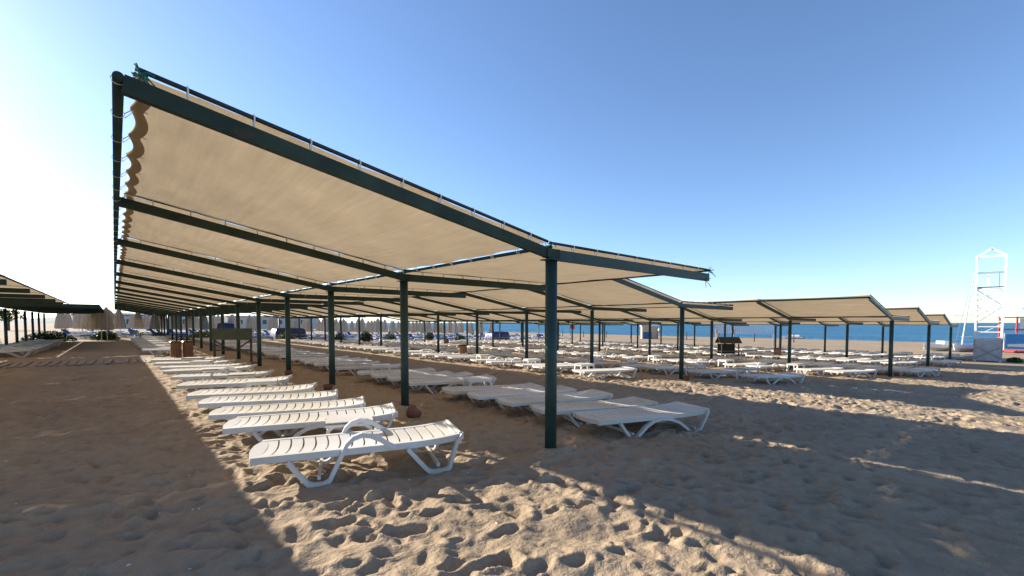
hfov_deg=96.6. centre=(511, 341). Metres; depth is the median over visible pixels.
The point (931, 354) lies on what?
sun lounger
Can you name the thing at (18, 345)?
sun lounger
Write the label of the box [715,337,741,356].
dark shelter
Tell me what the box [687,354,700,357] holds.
side table
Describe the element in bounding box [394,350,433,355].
sun lounger
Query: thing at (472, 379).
side table
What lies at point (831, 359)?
sun lounger
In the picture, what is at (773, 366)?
sun lounger
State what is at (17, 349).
sun lounger
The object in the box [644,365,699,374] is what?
sun lounger
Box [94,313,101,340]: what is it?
closed umbrella
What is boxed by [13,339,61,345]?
sun lounger
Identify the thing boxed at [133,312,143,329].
closed umbrella
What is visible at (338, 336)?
shrub
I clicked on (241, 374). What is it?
side table
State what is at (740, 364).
sun lounger
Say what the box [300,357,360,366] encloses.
sun lounger
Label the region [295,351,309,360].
side table
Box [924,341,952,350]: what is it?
rowing boat
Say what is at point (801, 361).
sun lounger
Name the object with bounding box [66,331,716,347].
sun loungers
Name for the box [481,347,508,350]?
sun lounger
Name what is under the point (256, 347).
sun lounger
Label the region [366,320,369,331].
closed umbrella
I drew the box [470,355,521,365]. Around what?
sun lounger
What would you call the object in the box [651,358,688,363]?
sun lounger
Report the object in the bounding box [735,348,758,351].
sun lounger
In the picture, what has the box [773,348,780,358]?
litter bin
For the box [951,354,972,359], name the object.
sun lounger
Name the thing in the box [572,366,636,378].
sun lounger
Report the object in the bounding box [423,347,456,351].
sun lounger
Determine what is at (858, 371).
sun lounger
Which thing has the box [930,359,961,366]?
sun lounger
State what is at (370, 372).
sun lounger
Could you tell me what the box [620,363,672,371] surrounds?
sun lounger
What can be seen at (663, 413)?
sun lounger
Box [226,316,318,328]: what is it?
hotel building
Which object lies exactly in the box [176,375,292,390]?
sun lounger
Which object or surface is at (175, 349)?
litter bin
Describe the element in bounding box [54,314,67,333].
closed umbrella
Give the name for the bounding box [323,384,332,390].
ash pot
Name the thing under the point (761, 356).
sun lounger
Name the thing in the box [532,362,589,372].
sun lounger
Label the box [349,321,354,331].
closed umbrella
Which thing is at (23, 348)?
sun lounger
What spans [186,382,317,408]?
sun lounger
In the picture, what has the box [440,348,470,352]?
sun lounger
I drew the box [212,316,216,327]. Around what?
closed umbrella
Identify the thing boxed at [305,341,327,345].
sun lounger
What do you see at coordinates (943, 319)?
shade canopy
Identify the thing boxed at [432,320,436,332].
closed umbrella
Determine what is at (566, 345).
sun lounger
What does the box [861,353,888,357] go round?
sun lounger
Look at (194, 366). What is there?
sun lounger
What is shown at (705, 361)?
sun lounger
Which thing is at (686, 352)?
sun lounger
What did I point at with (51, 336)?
shrub
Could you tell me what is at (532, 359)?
side table
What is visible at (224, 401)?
sun lounger
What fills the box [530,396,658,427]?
sun lounger
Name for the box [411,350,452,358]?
sun lounger
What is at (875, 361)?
sun lounger
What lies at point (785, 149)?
sky
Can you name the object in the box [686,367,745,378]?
sun lounger
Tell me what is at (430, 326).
closed umbrella
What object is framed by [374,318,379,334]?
closed umbrella
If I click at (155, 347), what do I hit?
sun lounger
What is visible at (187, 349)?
litter bin
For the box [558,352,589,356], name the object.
sun lounger
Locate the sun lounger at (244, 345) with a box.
[225,344,265,346]
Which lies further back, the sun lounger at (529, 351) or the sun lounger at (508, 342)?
the sun lounger at (508, 342)
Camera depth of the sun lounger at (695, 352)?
30.77 m
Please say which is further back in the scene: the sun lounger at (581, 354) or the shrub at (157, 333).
the shrub at (157, 333)
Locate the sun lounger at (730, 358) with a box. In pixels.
[705,357,738,363]
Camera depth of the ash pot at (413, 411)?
7.01 m
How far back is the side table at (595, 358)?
18.64 m
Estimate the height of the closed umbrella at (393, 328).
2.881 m
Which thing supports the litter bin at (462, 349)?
on the sand beach
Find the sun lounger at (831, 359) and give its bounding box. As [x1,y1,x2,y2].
[816,357,849,363]
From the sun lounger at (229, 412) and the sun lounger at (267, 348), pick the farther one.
the sun lounger at (267, 348)
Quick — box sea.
[348,323,1023,343]
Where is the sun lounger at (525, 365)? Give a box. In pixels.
[516,362,572,371]
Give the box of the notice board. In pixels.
[211,328,252,361]
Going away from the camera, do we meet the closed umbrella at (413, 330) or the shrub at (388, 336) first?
the shrub at (388, 336)
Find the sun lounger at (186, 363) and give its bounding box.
[154,359,234,365]
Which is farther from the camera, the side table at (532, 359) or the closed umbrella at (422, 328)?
the closed umbrella at (422, 328)
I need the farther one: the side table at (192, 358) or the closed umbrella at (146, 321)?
the closed umbrella at (146, 321)
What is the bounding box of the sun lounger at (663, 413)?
[573,401,709,436]
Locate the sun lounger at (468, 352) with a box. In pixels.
[467,350,498,356]
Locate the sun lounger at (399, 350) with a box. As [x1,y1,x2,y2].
[386,350,419,355]
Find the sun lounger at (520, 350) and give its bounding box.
[515,349,544,353]
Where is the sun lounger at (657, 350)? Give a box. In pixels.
[643,349,668,352]
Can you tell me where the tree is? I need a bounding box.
[0,308,27,330]
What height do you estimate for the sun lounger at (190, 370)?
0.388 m
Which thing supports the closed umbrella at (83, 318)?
on the sand beach
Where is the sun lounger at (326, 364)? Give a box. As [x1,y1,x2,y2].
[313,361,379,371]
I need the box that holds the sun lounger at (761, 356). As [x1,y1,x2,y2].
[746,354,777,358]
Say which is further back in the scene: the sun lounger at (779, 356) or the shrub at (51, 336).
the shrub at (51, 336)
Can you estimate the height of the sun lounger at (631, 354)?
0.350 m
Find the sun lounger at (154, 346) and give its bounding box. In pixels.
[138,345,181,351]
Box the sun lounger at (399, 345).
[389,345,418,349]
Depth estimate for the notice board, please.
16.90 m
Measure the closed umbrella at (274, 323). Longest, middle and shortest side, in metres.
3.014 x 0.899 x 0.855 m
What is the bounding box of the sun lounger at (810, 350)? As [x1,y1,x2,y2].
[797,349,819,350]
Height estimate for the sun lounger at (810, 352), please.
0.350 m
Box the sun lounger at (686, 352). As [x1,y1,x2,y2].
[675,350,703,354]
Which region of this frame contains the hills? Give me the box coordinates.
[0,312,227,322]
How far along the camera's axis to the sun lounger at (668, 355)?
26.95 m
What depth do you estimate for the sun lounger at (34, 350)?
19.68 m
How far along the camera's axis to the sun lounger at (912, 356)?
29.98 m
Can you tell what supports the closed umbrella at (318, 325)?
on the sand beach
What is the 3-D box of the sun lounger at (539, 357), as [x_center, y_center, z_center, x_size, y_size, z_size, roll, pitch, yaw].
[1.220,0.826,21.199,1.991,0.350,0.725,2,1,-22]
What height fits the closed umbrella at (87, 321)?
3.053 m
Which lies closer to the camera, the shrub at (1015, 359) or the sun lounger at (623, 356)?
the sun lounger at (623, 356)
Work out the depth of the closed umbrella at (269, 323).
56.45 m
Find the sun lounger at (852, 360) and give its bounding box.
[836,358,872,363]
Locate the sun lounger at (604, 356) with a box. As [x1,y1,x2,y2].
[594,353,627,359]
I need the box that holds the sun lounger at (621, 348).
[609,346,633,350]
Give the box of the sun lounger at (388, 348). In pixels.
[372,346,409,353]
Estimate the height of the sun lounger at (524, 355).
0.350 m
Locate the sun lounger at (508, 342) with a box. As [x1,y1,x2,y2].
[499,341,518,344]
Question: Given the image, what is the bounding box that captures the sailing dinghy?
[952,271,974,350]
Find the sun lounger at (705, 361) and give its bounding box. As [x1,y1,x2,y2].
[686,358,727,366]
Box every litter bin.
[169,341,181,356]
[182,341,193,356]
[458,345,466,353]
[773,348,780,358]
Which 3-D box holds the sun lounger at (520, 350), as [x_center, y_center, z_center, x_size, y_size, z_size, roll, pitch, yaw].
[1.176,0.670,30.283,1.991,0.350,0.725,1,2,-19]
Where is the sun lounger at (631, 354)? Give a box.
[622,352,652,355]
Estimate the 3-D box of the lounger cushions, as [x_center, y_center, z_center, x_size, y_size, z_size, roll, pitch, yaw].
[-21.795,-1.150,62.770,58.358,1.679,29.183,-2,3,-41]
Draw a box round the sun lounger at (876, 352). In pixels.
[861,351,886,355]
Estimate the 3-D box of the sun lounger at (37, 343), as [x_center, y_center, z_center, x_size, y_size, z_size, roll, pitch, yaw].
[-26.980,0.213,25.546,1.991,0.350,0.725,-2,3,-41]
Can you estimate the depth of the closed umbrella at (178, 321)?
45.96 m
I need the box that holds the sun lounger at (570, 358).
[542,357,586,362]
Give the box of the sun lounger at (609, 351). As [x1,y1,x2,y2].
[594,350,619,354]
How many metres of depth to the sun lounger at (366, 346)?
27.41 m
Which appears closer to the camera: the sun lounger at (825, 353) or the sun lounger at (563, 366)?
the sun lounger at (563, 366)
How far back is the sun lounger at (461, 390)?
9.09 m
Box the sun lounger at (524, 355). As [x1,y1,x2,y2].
[504,354,544,359]
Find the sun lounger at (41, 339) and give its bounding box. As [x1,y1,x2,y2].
[19,339,62,344]
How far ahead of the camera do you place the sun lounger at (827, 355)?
28.80 m
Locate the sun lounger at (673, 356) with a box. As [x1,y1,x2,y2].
[662,355,695,358]
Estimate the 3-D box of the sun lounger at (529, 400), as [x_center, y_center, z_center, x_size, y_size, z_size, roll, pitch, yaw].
[0.725,1.071,7.850,1.991,0.350,0.725,0,1,-24]
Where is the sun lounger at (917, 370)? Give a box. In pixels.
[893,366,940,376]
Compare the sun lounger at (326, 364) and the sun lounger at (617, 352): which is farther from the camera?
the sun lounger at (617, 352)
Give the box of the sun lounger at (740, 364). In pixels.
[723,362,766,369]
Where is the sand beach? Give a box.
[0,323,1023,575]
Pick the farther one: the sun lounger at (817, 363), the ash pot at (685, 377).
the sun lounger at (817, 363)
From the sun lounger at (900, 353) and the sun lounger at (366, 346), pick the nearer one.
the sun lounger at (366, 346)
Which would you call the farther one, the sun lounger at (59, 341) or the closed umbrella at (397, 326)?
the closed umbrella at (397, 326)
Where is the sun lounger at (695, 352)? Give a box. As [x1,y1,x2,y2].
[688,350,713,355]
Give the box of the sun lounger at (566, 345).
[559,343,573,347]
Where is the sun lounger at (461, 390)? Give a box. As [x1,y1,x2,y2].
[442,382,543,401]
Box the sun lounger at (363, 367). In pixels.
[335,363,400,375]
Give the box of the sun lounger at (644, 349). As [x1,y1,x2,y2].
[631,348,658,352]
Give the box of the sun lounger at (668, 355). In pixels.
[654,353,678,358]
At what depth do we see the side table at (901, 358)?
25.60 m
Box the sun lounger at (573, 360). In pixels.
[557,359,601,364]
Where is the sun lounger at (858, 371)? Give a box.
[825,368,876,377]
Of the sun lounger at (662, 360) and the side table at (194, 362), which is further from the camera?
the sun lounger at (662, 360)
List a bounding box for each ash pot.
[284,370,292,375]
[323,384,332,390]
[406,404,421,417]
[683,375,689,380]
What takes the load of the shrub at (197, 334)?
on the sand beach
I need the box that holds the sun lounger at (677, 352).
[663,350,690,354]
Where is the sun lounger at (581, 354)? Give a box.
[571,353,605,357]
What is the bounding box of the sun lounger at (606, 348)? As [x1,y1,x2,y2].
[601,346,624,350]
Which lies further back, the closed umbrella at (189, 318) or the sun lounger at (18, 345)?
the closed umbrella at (189, 318)
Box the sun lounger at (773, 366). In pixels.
[746,362,789,371]
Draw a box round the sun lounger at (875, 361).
[857,359,894,364]
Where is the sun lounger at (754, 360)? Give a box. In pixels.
[737,358,775,364]
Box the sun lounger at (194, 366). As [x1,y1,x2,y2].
[159,362,247,374]
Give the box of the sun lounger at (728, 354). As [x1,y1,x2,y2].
[717,352,747,356]
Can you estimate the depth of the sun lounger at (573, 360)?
19.21 m
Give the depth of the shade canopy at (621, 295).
17.85 m
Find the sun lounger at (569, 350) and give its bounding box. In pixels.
[563,348,588,352]
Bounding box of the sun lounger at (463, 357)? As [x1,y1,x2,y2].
[448,356,494,362]
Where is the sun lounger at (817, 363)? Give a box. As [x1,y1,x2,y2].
[798,361,834,367]
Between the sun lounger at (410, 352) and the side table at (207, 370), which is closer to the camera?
the side table at (207, 370)
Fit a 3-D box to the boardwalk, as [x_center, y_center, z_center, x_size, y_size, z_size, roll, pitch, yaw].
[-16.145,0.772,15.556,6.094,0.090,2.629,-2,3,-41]
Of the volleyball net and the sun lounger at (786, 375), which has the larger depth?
the volleyball net
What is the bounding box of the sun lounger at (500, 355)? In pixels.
[493,353,533,357]
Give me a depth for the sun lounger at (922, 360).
25.20 m
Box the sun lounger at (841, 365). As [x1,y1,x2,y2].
[817,363,861,368]
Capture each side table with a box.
[181,357,204,360]
[189,360,214,372]
[202,367,228,379]
[227,372,256,386]
[246,378,277,387]
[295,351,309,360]
[311,353,326,356]
[325,412,372,447]
[354,360,371,371]
[370,364,390,377]
[463,376,491,385]
[476,354,491,363]
[523,358,540,369]
[574,363,594,375]
[587,357,603,365]
[620,359,638,369]
[648,355,661,362]
[685,364,706,374]
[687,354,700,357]
[718,359,734,367]
[733,357,746,362]
[736,367,759,379]
[786,363,804,372]
[896,357,910,361]
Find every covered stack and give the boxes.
[217,323,234,327]
[270,328,306,339]
[484,331,509,339]
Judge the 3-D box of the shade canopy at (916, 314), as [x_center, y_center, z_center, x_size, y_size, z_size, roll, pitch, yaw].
[8.933,-0.496,38.142,7.229,3.637,38.629,-2,3,-41]
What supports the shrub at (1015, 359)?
on the sand beach
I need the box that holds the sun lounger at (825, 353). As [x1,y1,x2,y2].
[814,352,840,355]
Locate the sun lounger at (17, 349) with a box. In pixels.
[0,346,39,354]
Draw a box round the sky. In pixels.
[0,0,1023,322]
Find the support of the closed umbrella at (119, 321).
on the sand beach
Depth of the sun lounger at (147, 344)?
25.44 m
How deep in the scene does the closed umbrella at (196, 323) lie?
54.68 m
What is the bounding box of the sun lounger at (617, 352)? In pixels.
[606,352,630,355]
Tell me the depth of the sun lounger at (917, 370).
18.25 m
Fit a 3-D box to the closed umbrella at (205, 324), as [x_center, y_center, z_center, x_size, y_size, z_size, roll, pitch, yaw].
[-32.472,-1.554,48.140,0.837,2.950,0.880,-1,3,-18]
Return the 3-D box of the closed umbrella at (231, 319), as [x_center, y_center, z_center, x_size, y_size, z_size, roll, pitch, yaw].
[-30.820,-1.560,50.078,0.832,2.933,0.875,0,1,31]
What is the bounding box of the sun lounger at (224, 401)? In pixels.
[198,389,337,419]
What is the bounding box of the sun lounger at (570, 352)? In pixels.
[557,350,579,355]
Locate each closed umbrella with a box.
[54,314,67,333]
[65,314,72,330]
[72,314,77,327]
[76,314,82,330]
[80,314,87,337]
[84,314,91,338]
[89,313,96,335]
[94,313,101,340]
[99,306,113,340]
[114,309,125,337]
[128,314,133,328]
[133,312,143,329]
[143,314,149,327]
[149,314,159,331]
[158,316,166,327]
[173,315,182,333]
[184,316,191,328]
[194,317,199,328]
[202,316,208,330]
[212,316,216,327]
[228,314,235,327]
[245,314,254,329]
[252,315,256,329]
[267,317,271,329]
[270,317,277,329]
[292,319,298,327]
[306,319,312,335]
[316,319,320,333]
[320,318,323,330]
[334,319,337,330]
[342,318,347,331]
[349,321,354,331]
[355,319,357,331]
[360,318,365,331]
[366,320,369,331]
[368,320,373,334]
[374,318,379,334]
[382,319,387,331]
[390,321,395,332]
[396,321,399,331]
[410,322,415,332]
[415,320,419,331]
[420,322,425,336]
[428,322,431,331]
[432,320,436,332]
[441,322,446,332]
[447,322,451,332]
[452,322,457,336]
[459,322,463,333]
[469,322,473,336]
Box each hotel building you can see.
[71,314,184,328]
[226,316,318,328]
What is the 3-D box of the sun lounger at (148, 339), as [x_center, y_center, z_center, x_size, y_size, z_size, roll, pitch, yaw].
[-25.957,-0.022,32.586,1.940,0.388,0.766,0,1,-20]
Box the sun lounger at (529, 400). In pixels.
[496,389,612,416]
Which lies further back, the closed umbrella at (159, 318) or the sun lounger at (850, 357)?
the closed umbrella at (159, 318)
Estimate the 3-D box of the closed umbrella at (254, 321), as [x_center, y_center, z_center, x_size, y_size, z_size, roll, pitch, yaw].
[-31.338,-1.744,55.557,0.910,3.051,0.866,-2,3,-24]
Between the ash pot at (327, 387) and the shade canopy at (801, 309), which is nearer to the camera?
the ash pot at (327, 387)
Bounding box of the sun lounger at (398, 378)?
[387,371,473,389]
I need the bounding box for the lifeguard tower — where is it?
[973,247,1007,361]
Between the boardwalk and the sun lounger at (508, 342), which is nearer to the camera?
the boardwalk
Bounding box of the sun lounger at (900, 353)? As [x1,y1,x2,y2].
[887,352,912,355]
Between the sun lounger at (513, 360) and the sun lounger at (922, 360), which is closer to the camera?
the sun lounger at (513, 360)
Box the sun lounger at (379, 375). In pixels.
[371,370,452,385]
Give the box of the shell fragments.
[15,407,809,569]
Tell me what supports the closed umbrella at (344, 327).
on the sand beach
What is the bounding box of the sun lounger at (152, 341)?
[132,340,171,341]
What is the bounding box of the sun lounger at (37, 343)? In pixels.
[10,342,55,346]
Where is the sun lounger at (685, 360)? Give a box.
[668,358,708,364]
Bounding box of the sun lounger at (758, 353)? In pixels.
[749,351,772,354]
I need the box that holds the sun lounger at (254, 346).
[232,345,273,347]
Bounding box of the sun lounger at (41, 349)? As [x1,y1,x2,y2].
[0,345,45,352]
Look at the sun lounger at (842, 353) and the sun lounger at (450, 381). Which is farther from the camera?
the sun lounger at (842, 353)
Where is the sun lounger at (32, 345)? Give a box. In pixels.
[0,344,49,349]
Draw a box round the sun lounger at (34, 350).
[8,348,37,355]
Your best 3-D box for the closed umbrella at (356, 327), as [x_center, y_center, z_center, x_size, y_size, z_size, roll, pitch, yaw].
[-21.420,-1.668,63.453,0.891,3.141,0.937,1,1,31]
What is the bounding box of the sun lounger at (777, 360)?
[755,359,792,363]
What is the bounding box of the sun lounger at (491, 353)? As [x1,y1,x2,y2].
[472,352,510,357]
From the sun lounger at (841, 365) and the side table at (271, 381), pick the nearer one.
the side table at (271, 381)
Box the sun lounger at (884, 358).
[873,357,898,359]
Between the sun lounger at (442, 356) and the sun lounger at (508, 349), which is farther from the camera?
the sun lounger at (508, 349)
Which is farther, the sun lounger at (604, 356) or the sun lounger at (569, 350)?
the sun lounger at (569, 350)
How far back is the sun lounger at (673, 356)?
25.84 m
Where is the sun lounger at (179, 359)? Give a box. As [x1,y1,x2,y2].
[151,356,224,365]
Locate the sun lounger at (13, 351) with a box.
[0,348,33,356]
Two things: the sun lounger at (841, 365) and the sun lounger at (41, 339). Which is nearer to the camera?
the sun lounger at (841, 365)
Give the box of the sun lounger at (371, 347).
[357,347,389,351]
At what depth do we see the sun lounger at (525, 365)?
15.90 m
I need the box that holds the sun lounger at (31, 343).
[1,341,54,347]
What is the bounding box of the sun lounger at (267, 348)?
[242,347,285,353]
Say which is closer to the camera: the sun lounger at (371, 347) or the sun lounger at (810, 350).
the sun lounger at (371, 347)
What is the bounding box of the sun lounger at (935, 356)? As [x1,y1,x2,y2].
[914,355,945,359]
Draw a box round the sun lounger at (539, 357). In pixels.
[517,356,560,361]
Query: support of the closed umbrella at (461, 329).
on the sand beach
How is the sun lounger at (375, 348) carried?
on the sand beach
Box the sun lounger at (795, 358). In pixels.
[780,356,813,360]
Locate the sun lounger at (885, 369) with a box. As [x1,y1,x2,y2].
[866,365,911,375]
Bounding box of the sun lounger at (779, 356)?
[762,355,795,359]
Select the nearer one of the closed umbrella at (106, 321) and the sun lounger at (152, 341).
the sun lounger at (152, 341)
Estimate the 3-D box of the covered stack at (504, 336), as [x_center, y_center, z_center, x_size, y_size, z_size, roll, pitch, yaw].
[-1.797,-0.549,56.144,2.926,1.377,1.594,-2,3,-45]
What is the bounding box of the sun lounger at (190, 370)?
[163,364,256,381]
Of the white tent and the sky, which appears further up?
the sky
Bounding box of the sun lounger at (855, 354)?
[843,352,869,355]
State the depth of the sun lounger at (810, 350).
37.52 m
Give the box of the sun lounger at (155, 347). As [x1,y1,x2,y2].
[141,346,182,352]
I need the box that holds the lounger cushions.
[61,328,560,338]
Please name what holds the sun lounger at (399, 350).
on the sand beach
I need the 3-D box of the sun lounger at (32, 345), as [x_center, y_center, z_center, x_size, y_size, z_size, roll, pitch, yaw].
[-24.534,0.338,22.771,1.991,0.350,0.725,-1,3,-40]
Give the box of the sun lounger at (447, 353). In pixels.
[422,351,467,360]
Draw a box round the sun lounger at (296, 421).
[222,402,397,449]
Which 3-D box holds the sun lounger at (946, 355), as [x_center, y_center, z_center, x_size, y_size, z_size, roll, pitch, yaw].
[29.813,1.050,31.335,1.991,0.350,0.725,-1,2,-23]
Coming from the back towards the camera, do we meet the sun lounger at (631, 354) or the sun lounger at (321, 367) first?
the sun lounger at (631, 354)
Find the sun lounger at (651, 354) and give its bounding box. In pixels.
[633,353,666,358]
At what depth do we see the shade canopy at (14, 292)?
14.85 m
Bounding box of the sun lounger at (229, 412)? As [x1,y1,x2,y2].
[208,396,365,436]
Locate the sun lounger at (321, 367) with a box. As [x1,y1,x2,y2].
[305,358,368,368]
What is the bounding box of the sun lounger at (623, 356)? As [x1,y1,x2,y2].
[607,355,641,360]
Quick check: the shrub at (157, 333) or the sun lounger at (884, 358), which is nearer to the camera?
the sun lounger at (884, 358)
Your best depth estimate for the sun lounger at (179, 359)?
14.79 m
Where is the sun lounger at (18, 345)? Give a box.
[10,344,46,351]
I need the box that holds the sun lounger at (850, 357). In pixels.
[835,356,863,358]
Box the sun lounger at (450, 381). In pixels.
[409,374,496,393]
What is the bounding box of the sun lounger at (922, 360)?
[906,359,936,364]
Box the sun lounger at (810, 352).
[799,351,823,354]
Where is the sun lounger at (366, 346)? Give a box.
[350,345,385,350]
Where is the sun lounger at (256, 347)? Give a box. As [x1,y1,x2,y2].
[241,347,276,352]
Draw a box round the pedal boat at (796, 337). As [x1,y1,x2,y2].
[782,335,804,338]
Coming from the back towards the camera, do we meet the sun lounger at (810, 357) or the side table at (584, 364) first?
the sun lounger at (810, 357)
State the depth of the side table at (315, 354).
17.26 m
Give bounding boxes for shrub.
[20,330,77,341]
[89,330,121,340]
[148,331,165,334]
[188,331,208,340]
[277,333,294,338]
[335,333,346,339]
[360,331,372,341]
[383,333,396,341]
[426,332,433,340]
[454,334,465,339]
[1006,357,1023,362]
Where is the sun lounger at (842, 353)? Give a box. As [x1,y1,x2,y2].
[828,352,854,356]
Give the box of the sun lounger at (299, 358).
[291,355,349,365]
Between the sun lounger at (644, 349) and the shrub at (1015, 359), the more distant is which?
the sun lounger at (644, 349)
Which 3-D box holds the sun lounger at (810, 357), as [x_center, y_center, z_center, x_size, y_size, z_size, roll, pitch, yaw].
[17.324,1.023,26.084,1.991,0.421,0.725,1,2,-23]
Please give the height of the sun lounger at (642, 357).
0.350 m
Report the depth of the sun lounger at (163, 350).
19.88 m
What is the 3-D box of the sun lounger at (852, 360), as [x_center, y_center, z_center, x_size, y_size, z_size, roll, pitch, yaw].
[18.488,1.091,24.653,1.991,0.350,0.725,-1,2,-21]
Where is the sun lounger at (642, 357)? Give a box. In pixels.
[622,356,659,361]
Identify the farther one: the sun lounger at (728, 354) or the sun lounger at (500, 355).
the sun lounger at (728, 354)
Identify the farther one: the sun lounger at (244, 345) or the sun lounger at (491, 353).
the sun lounger at (244, 345)
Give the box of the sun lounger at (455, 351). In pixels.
[446,350,481,352]
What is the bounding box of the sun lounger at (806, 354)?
[794,353,821,355]
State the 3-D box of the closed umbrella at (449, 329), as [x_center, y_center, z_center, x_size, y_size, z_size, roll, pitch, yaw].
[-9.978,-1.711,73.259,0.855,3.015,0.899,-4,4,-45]
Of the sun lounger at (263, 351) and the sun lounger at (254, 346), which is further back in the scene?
the sun lounger at (254, 346)
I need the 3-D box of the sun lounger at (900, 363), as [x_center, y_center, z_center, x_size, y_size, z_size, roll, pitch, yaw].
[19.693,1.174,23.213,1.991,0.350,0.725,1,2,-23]
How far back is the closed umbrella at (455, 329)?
69.11 m
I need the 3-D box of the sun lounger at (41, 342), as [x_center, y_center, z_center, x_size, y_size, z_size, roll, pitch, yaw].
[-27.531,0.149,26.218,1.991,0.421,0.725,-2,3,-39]
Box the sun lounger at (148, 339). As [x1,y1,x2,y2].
[131,338,166,341]
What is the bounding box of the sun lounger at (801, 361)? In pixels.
[775,360,814,367]
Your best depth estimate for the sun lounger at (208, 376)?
10.19 m
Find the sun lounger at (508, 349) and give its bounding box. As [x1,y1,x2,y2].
[498,348,524,352]
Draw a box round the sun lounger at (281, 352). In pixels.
[264,351,314,358]
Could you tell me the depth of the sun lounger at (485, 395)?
8.39 m
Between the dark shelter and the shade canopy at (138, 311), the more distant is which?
the shade canopy at (138, 311)
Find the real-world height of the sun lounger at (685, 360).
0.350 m
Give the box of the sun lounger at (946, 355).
[932,353,959,358]
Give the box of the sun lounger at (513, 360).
[486,357,538,367]
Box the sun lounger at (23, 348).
[0,347,42,353]
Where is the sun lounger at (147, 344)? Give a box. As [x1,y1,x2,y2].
[135,343,156,344]
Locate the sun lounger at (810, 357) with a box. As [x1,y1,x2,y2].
[798,355,831,361]
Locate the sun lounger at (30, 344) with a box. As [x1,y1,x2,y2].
[0,342,51,349]
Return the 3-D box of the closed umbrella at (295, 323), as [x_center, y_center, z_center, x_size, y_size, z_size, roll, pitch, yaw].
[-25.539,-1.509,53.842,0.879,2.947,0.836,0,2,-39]
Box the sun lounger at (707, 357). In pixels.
[688,356,724,358]
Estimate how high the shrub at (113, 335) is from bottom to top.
0.954 m
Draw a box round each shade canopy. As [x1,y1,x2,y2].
[0,274,68,306]
[0,304,103,344]
[110,63,715,448]
[114,306,208,334]
[248,279,733,379]
[385,294,909,376]
[465,307,939,365]
[537,313,957,358]
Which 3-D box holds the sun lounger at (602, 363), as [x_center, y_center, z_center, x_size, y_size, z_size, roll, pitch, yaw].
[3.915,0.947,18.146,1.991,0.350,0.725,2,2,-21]
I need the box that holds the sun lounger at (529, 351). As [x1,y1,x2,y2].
[524,350,544,353]
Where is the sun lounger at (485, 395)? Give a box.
[467,385,576,409]
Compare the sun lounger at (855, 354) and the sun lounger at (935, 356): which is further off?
the sun lounger at (855, 354)
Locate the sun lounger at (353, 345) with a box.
[338,343,371,349]
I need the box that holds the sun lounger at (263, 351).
[254,349,302,355]
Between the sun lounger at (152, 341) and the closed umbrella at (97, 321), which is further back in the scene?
the closed umbrella at (97, 321)
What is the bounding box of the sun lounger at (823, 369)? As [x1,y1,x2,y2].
[794,367,843,375]
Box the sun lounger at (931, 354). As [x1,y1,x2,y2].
[917,353,941,355]
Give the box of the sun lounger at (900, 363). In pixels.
[880,361,917,366]
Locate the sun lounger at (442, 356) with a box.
[435,354,480,361]
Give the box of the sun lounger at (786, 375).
[739,372,804,384]
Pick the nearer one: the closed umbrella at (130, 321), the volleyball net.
the volleyball net
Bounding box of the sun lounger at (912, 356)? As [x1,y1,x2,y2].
[894,355,921,359]
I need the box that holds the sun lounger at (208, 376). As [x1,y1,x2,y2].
[170,367,273,388]
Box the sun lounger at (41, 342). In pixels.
[8,340,57,346]
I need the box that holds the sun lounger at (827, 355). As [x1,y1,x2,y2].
[806,354,837,356]
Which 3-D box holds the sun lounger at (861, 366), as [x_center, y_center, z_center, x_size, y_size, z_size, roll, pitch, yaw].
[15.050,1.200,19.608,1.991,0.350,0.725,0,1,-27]
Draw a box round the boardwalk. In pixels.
[0,358,151,367]
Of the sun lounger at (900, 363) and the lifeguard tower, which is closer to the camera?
the sun lounger at (900, 363)
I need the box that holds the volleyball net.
[713,323,774,344]
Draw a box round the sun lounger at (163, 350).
[142,347,198,356]
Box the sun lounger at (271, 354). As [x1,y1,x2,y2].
[267,352,319,359]
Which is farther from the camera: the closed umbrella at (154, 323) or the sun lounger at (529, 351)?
the closed umbrella at (154, 323)
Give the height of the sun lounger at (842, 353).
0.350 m
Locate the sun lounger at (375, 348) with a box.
[364,348,392,352]
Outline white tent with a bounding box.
[640,325,658,338]
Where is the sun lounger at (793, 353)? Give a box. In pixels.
[781,352,802,355]
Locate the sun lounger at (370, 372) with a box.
[357,367,435,381]
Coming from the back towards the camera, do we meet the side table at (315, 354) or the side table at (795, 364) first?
the side table at (795, 364)
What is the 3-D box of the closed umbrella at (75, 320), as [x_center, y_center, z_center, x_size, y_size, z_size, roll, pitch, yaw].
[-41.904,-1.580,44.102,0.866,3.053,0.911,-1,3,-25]
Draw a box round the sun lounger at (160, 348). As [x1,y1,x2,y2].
[141,346,195,354]
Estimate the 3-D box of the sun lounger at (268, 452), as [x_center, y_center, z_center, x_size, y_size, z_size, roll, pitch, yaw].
[-1.510,1.067,4.570,1.940,0.467,0.766,-1,2,-21]
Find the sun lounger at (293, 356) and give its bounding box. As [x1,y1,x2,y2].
[280,354,335,362]
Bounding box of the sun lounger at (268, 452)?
[249,417,463,487]
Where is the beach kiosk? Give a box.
[998,317,1023,352]
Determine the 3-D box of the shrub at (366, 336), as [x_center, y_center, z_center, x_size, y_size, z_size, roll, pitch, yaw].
[-12.789,-0.372,39.974,1.148,1.215,1.217,-2,3,-41]
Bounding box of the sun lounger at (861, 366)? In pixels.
[841,364,883,372]
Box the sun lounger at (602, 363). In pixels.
[585,361,635,367]
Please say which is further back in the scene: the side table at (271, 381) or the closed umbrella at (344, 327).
the closed umbrella at (344, 327)

